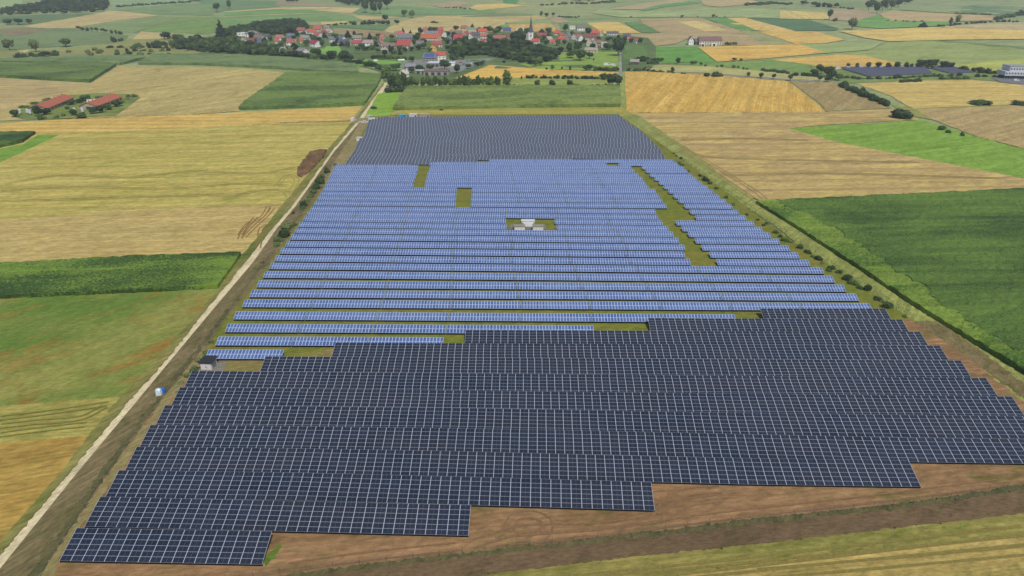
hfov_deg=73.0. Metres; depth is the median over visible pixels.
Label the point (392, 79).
poplar tree
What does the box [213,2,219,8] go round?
broadleaf tree
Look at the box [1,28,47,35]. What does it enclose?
ploughed field
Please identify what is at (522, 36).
broadleaf tree
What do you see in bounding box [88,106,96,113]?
broadleaf tree
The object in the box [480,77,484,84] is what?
broadleaf tree
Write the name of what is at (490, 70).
wheat field
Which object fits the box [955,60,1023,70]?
meadow
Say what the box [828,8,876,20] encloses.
stubble field
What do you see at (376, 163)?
solar panel row
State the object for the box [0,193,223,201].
wheel tracks
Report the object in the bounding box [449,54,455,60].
broadleaf tree
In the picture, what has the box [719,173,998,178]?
wheel tracks
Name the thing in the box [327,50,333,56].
broadleaf tree
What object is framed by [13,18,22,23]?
broadleaf tree
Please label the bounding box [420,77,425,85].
poplar tree
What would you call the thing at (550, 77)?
hedge
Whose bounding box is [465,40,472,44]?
broadleaf tree
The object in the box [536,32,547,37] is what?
house
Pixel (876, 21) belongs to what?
meadow
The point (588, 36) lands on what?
house
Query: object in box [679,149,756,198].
wheel tracks
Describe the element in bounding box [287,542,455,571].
wheel tracks
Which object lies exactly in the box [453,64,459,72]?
broadleaf tree
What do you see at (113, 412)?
grass verge
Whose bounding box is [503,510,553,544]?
wheel tracks
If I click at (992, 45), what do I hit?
track
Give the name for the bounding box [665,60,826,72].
meadow
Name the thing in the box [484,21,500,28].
stubble field
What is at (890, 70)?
solar panel row
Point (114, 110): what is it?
meadow
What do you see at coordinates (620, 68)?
road
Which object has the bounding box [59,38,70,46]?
broadleaf tree
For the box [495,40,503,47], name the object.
broadleaf tree
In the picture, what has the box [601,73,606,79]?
bush
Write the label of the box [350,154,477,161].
solar panel row
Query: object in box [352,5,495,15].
green field
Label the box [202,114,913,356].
grass
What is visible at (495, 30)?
broadleaf tree
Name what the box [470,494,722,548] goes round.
wheel tracks
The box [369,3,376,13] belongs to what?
broadleaf tree
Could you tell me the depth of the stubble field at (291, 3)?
1538.14 m
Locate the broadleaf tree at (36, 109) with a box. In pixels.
[31,105,44,113]
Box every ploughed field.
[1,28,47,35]
[548,17,568,22]
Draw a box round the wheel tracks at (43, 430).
[0,422,86,436]
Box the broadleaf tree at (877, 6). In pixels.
[873,1,882,13]
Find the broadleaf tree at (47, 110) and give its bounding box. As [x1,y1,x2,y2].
[43,108,51,113]
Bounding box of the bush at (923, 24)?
[918,22,927,26]
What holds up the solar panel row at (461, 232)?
on the ground at (584, 10)
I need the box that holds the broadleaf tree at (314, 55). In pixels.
[309,53,317,58]
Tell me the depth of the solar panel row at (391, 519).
133.75 m
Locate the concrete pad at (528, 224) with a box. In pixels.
[523,223,532,226]
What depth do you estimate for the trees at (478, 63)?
887.62 m
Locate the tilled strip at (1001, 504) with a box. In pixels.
[279,489,1023,575]
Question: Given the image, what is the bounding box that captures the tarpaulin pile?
[155,388,162,395]
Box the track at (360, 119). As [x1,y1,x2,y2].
[280,117,377,123]
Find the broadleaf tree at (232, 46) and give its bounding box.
[229,44,237,50]
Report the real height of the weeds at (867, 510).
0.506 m
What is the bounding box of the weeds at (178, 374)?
[30,173,328,574]
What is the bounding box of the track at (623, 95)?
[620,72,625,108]
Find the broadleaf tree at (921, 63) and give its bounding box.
[915,60,927,66]
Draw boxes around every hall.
[415,69,424,73]
[422,52,437,61]
[423,69,449,74]
[427,61,439,66]
[468,27,476,30]
[584,47,597,52]
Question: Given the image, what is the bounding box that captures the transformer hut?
[198,355,216,369]
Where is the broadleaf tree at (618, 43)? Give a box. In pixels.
[612,37,625,51]
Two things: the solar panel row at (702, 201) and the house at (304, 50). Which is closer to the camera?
the solar panel row at (702, 201)
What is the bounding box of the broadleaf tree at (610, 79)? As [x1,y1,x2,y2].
[607,76,613,82]
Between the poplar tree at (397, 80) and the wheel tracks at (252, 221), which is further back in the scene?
the poplar tree at (397, 80)
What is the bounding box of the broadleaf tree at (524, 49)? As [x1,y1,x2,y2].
[520,46,527,51]
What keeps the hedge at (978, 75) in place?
on the meadow at (883, 79)
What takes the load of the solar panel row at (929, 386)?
on the ground at (297, 548)
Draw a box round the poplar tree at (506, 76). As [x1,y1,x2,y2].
[502,70,511,84]
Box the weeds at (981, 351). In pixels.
[926,321,1019,392]
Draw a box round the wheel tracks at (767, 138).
[679,138,807,139]
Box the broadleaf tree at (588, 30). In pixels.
[585,27,591,33]
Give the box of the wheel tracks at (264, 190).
[222,189,291,198]
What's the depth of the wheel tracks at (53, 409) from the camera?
167.57 m
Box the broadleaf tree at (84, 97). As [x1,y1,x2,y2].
[79,94,90,100]
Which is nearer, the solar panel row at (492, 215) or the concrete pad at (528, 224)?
the concrete pad at (528, 224)
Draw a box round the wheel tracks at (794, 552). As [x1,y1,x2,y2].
[572,525,1023,575]
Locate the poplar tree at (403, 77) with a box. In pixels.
[400,71,406,87]
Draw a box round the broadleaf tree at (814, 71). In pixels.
[810,69,818,73]
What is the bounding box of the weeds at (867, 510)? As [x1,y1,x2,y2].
[359,489,1022,566]
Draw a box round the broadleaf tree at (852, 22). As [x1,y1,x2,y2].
[848,17,857,29]
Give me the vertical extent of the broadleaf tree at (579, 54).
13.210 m
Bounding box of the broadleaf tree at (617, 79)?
[613,76,622,83]
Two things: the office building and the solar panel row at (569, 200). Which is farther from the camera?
the office building
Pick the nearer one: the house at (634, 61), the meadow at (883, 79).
the meadow at (883, 79)
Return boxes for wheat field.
[0,106,361,132]
[457,65,618,78]
[470,3,527,9]
[508,23,555,30]
[588,22,639,33]
[625,72,824,112]
[699,44,824,61]
[729,18,793,30]
[758,31,844,43]
[778,54,902,68]
[780,10,828,19]
[841,27,1023,40]
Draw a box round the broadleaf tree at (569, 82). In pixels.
[566,80,573,84]
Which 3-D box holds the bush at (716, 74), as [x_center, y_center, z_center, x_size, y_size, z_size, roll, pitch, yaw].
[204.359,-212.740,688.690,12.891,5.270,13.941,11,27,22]
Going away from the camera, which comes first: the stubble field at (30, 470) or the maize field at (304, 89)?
the stubble field at (30, 470)
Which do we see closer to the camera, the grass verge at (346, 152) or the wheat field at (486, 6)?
the grass verge at (346, 152)
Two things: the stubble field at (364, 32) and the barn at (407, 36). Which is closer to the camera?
the barn at (407, 36)
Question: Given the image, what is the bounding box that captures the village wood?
[224,18,309,35]
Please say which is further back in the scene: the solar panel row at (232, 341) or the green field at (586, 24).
the green field at (586, 24)
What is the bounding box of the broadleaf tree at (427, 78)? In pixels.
[425,74,429,85]
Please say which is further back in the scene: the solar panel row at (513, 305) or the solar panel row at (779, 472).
the solar panel row at (513, 305)
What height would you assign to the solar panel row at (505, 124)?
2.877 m
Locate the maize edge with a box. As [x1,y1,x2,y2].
[756,199,1023,374]
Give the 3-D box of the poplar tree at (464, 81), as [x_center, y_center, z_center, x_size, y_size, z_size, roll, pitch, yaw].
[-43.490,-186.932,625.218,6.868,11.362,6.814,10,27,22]
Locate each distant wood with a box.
[0,0,109,11]
[335,0,392,4]
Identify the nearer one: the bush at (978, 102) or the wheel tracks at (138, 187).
the wheel tracks at (138, 187)
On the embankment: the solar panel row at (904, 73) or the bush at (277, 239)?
the bush at (277, 239)
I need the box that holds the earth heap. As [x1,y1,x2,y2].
[297,149,326,176]
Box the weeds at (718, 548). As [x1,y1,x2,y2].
[496,523,939,573]
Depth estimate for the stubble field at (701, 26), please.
1181.43 m
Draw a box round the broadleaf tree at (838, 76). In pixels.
[835,74,842,79]
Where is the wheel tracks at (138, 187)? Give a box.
[0,183,285,191]
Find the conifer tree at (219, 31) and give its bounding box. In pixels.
[214,20,226,36]
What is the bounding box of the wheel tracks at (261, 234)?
[255,222,276,247]
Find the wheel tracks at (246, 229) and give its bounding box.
[237,217,257,238]
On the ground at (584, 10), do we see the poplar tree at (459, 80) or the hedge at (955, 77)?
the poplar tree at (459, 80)
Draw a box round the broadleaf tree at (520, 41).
[517,39,524,43]
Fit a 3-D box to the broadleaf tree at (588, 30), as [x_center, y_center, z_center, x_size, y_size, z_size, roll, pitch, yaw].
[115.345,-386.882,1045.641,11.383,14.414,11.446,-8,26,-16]
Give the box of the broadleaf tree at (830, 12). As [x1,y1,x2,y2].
[827,9,833,18]
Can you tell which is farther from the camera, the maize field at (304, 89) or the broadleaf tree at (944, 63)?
the broadleaf tree at (944, 63)
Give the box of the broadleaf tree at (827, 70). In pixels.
[822,66,834,76]
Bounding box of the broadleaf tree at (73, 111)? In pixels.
[69,109,76,113]
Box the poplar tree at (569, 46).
[566,42,571,50]
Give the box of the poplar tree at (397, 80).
[394,72,401,87]
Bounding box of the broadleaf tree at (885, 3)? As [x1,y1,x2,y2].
[880,0,889,10]
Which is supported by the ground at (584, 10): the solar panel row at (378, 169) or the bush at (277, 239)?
the solar panel row at (378, 169)
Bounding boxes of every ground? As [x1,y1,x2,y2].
[0,0,1023,575]
[37,318,1023,575]
[223,348,333,370]
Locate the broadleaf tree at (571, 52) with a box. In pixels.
[566,49,574,56]
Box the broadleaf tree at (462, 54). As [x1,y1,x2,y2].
[460,51,464,57]
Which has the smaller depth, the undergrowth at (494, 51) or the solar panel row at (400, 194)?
the solar panel row at (400, 194)
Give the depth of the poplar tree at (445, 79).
623.65 m
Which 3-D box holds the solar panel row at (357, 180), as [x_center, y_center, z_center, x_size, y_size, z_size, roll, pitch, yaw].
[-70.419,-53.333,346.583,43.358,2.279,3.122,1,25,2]
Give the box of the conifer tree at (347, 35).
[344,30,351,37]
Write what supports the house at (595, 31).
on the meadow at (649, 46)
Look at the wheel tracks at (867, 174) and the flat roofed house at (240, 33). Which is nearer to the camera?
the wheel tracks at (867, 174)
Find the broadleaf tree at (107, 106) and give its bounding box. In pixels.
[104,104,112,109]
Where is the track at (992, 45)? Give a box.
[914,40,1023,48]
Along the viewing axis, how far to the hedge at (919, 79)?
653.87 m
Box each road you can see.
[0,83,386,567]
[618,50,621,75]
[624,71,879,83]
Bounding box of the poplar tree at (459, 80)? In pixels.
[457,76,462,84]
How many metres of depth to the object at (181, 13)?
1373.75 m
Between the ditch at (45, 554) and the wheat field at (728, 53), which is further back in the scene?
the wheat field at (728, 53)
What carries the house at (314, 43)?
on the meadow at (649, 46)
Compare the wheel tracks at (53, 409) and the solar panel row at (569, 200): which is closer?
the wheel tracks at (53, 409)
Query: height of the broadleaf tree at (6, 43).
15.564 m
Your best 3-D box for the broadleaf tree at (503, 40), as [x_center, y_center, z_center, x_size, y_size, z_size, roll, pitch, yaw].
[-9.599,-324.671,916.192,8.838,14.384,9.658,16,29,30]
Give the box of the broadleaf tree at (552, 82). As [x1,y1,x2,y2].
[549,79,555,84]
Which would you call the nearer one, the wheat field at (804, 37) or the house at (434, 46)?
the house at (434, 46)
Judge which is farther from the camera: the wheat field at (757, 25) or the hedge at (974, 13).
the hedge at (974, 13)
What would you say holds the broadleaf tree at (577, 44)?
on the ground at (584, 10)
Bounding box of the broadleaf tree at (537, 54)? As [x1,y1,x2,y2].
[533,52,543,56]
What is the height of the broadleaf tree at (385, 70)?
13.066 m
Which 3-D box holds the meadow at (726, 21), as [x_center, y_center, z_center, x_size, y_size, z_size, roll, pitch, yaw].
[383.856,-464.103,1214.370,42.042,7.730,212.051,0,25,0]
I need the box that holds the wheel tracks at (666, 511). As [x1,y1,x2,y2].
[651,485,721,518]
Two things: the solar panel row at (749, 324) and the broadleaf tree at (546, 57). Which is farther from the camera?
the broadleaf tree at (546, 57)
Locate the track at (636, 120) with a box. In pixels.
[622,114,1023,400]
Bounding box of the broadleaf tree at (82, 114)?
[76,112,85,117]
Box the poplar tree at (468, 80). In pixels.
[466,76,471,84]
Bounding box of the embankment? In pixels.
[0,116,374,575]
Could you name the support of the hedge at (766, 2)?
on the ground at (584, 10)
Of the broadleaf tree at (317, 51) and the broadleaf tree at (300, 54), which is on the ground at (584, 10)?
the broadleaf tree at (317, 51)
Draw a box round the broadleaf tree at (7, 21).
[2,19,11,23]
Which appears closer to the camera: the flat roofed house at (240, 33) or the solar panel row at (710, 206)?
the solar panel row at (710, 206)
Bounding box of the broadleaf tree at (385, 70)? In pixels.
[380,65,391,77]
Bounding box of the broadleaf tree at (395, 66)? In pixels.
[390,63,400,69]
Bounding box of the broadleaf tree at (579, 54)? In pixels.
[574,49,586,58]
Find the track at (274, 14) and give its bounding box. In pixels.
[224,12,331,16]
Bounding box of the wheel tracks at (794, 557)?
[562,535,1023,575]
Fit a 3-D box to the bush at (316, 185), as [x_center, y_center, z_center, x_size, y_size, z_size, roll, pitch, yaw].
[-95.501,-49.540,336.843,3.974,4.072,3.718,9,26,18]
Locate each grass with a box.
[0,38,206,57]
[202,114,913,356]
[263,544,281,565]
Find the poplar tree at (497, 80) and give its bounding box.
[494,76,500,84]
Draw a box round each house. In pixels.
[236,32,245,35]
[245,31,259,36]
[253,34,263,38]
[275,34,284,40]
[286,33,295,38]
[286,38,293,45]
[296,27,305,32]
[296,47,308,52]
[300,34,310,39]
[307,28,315,34]
[309,40,320,46]
[313,24,322,31]
[313,32,321,37]
[327,36,334,42]
[337,39,348,44]
[352,34,362,39]
[352,39,361,44]
[362,39,373,45]
[382,42,395,47]
[399,69,408,77]
[404,63,415,69]
[430,43,437,50]
[431,40,442,46]
[434,51,446,60]
[438,30,446,36]
[453,30,462,33]
[453,34,464,39]
[460,25,467,29]
[472,32,479,37]
[478,28,486,32]
[480,33,488,38]
[493,35,506,38]
[502,27,510,31]
[531,38,539,43]
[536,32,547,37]
[554,30,559,35]
[575,34,582,40]
[576,25,584,30]
[581,33,597,40]
[586,37,592,45]
[591,30,598,35]
[606,31,618,34]
[630,58,638,64]
[687,36,693,44]
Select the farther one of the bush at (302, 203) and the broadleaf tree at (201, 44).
the broadleaf tree at (201, 44)
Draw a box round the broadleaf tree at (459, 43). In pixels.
[456,41,463,46]
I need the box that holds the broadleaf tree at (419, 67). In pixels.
[415,65,425,69]
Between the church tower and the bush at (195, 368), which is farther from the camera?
the church tower
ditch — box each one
[27,309,229,575]
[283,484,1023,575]
[913,321,1023,396]
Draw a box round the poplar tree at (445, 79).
[443,76,447,84]
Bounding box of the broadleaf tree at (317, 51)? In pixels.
[315,48,321,54]
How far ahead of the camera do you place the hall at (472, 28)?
1115.37 m
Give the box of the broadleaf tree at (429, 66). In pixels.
[426,64,433,68]
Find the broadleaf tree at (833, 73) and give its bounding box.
[827,70,836,76]
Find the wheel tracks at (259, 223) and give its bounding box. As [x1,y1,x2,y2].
[244,208,273,236]
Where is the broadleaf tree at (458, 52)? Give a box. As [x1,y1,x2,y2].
[454,50,460,57]
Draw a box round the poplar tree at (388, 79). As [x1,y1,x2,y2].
[387,73,391,85]
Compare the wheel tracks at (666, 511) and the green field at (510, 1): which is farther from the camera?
the green field at (510, 1)
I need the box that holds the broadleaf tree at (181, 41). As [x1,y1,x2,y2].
[178,39,188,44]
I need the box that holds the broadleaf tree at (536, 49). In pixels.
[532,46,540,51]
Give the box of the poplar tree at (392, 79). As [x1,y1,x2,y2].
[389,73,396,87]
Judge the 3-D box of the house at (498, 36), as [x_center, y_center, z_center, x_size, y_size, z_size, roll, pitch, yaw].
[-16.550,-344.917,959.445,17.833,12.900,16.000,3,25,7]
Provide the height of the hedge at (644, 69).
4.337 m
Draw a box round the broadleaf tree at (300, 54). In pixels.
[298,51,304,56]
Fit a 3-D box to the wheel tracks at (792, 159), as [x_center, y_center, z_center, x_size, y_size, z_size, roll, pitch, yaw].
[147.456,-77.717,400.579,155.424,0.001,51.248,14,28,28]
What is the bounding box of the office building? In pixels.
[997,64,1023,78]
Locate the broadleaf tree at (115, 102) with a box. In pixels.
[110,100,122,106]
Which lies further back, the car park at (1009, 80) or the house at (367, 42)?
the house at (367, 42)
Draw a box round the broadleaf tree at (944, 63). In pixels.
[939,61,949,66]
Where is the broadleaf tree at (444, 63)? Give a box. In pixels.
[439,59,450,68]
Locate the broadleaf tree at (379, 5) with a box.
[377,2,382,13]
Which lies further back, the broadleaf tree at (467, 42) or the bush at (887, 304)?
the broadleaf tree at (467, 42)
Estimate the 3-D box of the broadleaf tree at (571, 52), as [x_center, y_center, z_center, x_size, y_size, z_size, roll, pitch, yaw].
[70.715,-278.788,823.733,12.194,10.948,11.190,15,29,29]
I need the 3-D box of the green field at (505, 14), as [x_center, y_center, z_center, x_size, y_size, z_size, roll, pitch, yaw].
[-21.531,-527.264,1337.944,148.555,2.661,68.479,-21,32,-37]
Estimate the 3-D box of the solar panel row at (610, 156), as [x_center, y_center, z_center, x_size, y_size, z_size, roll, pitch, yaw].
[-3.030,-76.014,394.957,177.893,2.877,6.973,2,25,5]
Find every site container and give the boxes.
[409,113,417,116]
[419,113,429,116]
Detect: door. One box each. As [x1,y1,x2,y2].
[200,364,206,369]
[205,364,211,369]
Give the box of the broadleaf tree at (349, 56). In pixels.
[345,53,353,59]
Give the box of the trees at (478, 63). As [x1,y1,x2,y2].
[13,0,913,102]
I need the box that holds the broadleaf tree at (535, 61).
[532,57,538,66]
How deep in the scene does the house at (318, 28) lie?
1082.54 m
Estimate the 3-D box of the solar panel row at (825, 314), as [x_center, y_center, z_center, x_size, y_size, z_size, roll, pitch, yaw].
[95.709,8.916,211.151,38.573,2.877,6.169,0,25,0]
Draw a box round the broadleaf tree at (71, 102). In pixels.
[65,100,75,104]
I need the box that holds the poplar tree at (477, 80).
[475,75,480,84]
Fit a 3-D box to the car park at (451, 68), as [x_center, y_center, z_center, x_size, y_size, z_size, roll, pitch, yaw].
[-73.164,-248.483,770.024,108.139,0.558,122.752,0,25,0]
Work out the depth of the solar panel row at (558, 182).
344.00 m
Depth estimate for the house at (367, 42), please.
930.96 m
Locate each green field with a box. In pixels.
[0,13,91,24]
[0,28,127,49]
[83,16,180,32]
[113,3,212,11]
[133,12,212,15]
[135,17,245,33]
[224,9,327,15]
[224,13,361,25]
[332,25,389,29]
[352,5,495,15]
[461,13,534,16]
[503,0,517,2]
[505,18,553,23]
[559,21,593,31]
[593,8,779,17]
[625,21,657,32]
[741,31,792,44]
[748,18,838,30]
[801,42,883,52]
[828,41,1023,65]
[899,1,1023,14]
[950,5,1023,13]
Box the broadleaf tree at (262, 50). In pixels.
[258,46,267,54]
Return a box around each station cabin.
[514,224,524,229]
[521,219,534,222]
[532,224,543,229]
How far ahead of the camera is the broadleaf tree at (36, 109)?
498.97 m
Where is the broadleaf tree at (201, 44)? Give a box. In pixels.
[197,41,205,47]
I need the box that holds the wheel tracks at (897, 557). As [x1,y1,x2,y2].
[758,545,1023,575]
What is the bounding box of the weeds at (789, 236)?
[682,158,913,317]
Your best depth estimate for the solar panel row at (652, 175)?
354.52 m
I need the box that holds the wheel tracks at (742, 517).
[495,479,1004,546]
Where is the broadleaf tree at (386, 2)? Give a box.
[383,0,390,4]
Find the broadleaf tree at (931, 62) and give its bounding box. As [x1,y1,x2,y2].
[926,59,939,68]
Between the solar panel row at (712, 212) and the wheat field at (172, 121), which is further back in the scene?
the wheat field at (172, 121)
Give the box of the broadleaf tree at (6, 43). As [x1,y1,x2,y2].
[1,38,14,49]
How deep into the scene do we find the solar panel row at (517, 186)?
337.18 m
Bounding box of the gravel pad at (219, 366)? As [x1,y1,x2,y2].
[197,362,225,370]
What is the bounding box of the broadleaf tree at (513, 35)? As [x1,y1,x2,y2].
[510,32,516,38]
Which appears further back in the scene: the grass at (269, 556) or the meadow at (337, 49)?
the meadow at (337, 49)
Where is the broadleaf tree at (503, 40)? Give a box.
[501,37,507,44]
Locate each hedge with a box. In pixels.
[0,8,104,14]
[116,0,190,6]
[360,20,389,24]
[526,74,537,77]
[540,0,615,4]
[540,74,559,78]
[561,75,599,78]
[593,66,619,70]
[626,67,674,72]
[744,1,792,4]
[761,68,789,73]
[792,72,818,76]
[801,0,839,6]
[837,80,890,106]
[842,72,962,78]
[899,77,922,82]
[937,19,1018,25]
[939,75,969,79]
[955,12,991,14]
[958,66,991,72]
[975,74,1003,76]
[993,9,1023,19]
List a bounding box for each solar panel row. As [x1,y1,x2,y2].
[59,528,271,565]
[84,497,470,536]
[105,470,654,511]
[125,447,920,487]
[140,425,1023,464]
[156,405,1023,438]
[172,387,1023,415]
[184,371,996,395]
[207,350,283,359]
[215,336,443,346]
[225,324,593,334]
[233,311,734,322]
[242,300,871,310]
[249,290,858,301]
[257,280,845,292]
[260,356,971,377]
[263,271,834,283]
[269,263,823,274]
[274,255,690,265]
[280,248,684,258]
[285,241,684,250]
[290,234,678,243]
[294,228,673,237]
[298,222,506,229]
[303,216,505,223]
[307,211,657,219]
[310,206,655,214]
[314,201,455,206]
[317,196,455,201]
[320,191,456,196]
[323,187,456,191]
[325,182,413,187]
[328,178,414,182]
[330,174,415,178]
[332,171,416,174]
[332,343,947,361]
[333,168,417,172]
[334,165,417,167]
[345,161,411,165]
[348,157,429,165]
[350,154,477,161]
[353,151,571,160]
[355,144,661,153]
[355,148,664,159]
[358,141,657,148]
[359,138,653,144]
[364,131,642,135]
[364,133,646,138]
[366,128,638,130]
[367,122,629,126]
[367,125,634,129]
[368,117,622,121]
[368,120,625,123]
[377,115,619,118]
[389,136,649,140]
[425,179,645,184]
[425,183,648,188]
[426,175,642,180]
[427,172,638,176]
[429,168,634,172]
[430,162,606,166]
[430,165,630,168]
[465,330,927,344]
[470,202,666,208]
[471,193,658,198]
[471,197,662,203]
[472,188,655,193]
[489,159,673,163]
[555,219,662,225]
[557,225,668,230]
[618,162,677,166]
[642,166,683,169]
[646,169,687,173]
[648,318,908,331]
[650,173,691,177]
[654,177,696,181]
[659,181,701,185]
[664,185,707,189]
[668,189,713,194]
[673,194,719,198]
[676,220,754,226]
[678,199,726,203]
[682,226,762,231]
[684,204,732,209]
[688,232,770,238]
[690,209,738,214]
[695,215,746,220]
[695,238,779,244]
[701,245,789,251]
[709,252,799,259]
[716,259,809,266]
[760,309,890,318]
[843,66,922,69]
[846,67,923,69]
[848,68,902,70]
[850,68,925,71]
[853,69,913,72]
[856,69,927,72]
[859,70,921,73]
[861,70,929,74]
[863,71,928,75]
[866,71,931,75]
[933,67,958,69]
[947,70,973,72]
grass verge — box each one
[0,83,383,553]
[39,352,202,575]
[321,116,394,184]
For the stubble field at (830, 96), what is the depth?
576.00 m
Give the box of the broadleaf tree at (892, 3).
[889,0,896,9]
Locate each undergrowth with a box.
[177,36,316,56]
[450,39,558,62]
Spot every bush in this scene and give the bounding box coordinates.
[37,115,45,119]
[52,50,58,55]
[188,365,199,372]
[273,236,283,241]
[277,229,290,237]
[280,221,292,229]
[299,200,307,206]
[311,182,319,189]
[315,176,324,183]
[323,167,329,172]
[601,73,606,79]
[702,176,709,181]
[710,71,723,76]
[796,244,803,248]
[814,255,822,260]
[827,265,835,269]
[842,274,853,280]
[847,278,859,285]
[863,285,871,290]
[873,296,881,300]
[882,301,893,308]
[890,108,914,118]
[918,22,927,26]
[938,125,946,129]
[968,99,992,105]
[1011,100,1023,105]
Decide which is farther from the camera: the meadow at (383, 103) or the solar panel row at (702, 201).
the meadow at (383, 103)
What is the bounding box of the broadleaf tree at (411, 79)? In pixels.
[409,76,414,84]
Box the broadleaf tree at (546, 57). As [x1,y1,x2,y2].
[542,54,549,60]
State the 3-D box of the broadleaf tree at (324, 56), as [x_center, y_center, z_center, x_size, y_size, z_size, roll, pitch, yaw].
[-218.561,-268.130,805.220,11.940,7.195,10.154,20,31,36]
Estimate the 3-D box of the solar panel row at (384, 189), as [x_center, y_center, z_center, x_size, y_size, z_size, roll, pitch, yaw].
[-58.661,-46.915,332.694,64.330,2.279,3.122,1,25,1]
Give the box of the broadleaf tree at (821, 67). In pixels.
[815,64,824,71]
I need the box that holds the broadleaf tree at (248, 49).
[246,47,252,54]
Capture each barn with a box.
[27,93,73,111]
[79,93,121,109]
[396,33,413,39]
[396,39,413,48]
[420,33,441,40]
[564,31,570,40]
[697,36,722,44]
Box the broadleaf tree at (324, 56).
[320,54,328,59]
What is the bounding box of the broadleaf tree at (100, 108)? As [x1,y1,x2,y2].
[96,105,104,112]
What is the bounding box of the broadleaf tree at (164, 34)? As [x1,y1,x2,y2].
[159,31,170,38]
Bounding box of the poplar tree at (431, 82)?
[427,78,435,85]
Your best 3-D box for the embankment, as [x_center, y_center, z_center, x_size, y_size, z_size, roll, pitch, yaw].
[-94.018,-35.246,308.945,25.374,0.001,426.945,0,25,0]
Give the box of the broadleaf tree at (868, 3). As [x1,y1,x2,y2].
[865,0,873,9]
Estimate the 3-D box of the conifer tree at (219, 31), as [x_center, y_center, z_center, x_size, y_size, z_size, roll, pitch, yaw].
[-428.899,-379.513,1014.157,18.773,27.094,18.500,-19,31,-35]
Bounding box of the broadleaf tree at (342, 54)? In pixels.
[338,51,346,59]
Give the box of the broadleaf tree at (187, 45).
[183,42,190,48]
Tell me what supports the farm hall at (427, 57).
on the meadow at (649, 46)
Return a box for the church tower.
[528,20,533,39]
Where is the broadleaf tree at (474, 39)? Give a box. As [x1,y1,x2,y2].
[470,37,477,44]
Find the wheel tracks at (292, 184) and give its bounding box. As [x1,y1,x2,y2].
[274,174,298,190]
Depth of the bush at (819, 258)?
254.35 m
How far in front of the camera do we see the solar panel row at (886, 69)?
720.06 m
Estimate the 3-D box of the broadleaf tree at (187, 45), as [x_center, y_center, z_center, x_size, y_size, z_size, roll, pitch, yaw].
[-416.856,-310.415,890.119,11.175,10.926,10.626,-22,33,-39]
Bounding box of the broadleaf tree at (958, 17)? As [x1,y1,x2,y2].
[955,15,961,21]
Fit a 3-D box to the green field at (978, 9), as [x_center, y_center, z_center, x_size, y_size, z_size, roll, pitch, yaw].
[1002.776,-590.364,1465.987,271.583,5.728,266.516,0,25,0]
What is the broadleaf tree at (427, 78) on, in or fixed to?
on the ground at (584, 10)
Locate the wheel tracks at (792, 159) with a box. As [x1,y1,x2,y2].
[654,131,913,162]
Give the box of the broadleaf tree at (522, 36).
[520,33,525,40]
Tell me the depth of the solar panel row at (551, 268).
244.89 m
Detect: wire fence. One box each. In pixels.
[37,164,333,575]
[622,113,1023,386]
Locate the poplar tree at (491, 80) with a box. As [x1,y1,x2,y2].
[488,76,494,84]
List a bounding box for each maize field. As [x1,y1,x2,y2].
[0,54,145,64]
[0,62,115,82]
[0,131,35,147]
[0,251,240,298]
[138,53,358,72]
[238,71,382,109]
[393,84,620,109]
[777,188,1023,349]
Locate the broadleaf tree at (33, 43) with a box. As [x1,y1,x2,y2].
[27,39,38,51]
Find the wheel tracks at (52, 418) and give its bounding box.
[0,405,106,428]
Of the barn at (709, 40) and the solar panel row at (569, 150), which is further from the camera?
the barn at (709, 40)
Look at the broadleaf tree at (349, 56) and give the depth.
785.82 m
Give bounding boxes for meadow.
[0,0,22,7]
[0,134,57,161]
[0,289,217,405]
[12,93,139,118]
[111,0,188,8]
[197,0,278,11]
[198,25,655,81]
[308,46,405,69]
[365,92,400,115]
[480,75,618,84]
[522,52,618,70]
[622,44,648,58]
[641,1,697,10]
[656,47,715,63]
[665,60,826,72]
[706,17,754,30]
[790,119,1023,177]
[818,68,1002,82]
[856,15,948,27]
[893,104,1018,119]
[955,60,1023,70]
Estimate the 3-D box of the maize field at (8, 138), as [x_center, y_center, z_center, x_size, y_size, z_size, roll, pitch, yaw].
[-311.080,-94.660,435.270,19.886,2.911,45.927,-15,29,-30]
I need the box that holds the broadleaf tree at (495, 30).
[491,28,499,33]
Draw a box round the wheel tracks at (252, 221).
[237,206,270,234]
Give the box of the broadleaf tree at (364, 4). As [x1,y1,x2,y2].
[361,0,367,8]
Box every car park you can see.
[401,58,493,71]
[993,77,1023,84]
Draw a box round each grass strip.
[392,107,631,115]
[482,513,1023,575]
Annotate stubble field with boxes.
[0,66,126,110]
[0,66,283,120]
[0,119,351,219]
[0,204,281,261]
[0,397,119,442]
[0,436,87,540]
[24,10,159,27]
[133,32,171,38]
[224,7,358,12]
[276,1,334,6]
[321,21,347,24]
[334,29,399,36]
[353,15,397,19]
[386,15,545,34]
[431,1,470,6]
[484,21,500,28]
[612,0,685,8]
[632,109,1023,199]
[636,18,789,45]
[645,64,823,79]
[680,21,726,30]
[680,537,1023,575]
[701,0,756,6]
[790,81,889,110]
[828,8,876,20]
[858,79,1023,107]
[880,11,994,21]
[916,106,1023,147]
[943,22,1023,29]
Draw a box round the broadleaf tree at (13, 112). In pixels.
[9,110,18,116]
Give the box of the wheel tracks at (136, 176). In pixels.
[8,167,294,183]
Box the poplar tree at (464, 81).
[461,75,466,85]
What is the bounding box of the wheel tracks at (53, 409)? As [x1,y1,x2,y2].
[0,401,107,419]
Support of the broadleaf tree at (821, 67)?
on the meadow at (883, 79)
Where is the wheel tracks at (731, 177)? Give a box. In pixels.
[685,149,767,198]
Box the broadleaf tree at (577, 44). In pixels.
[573,41,582,49]

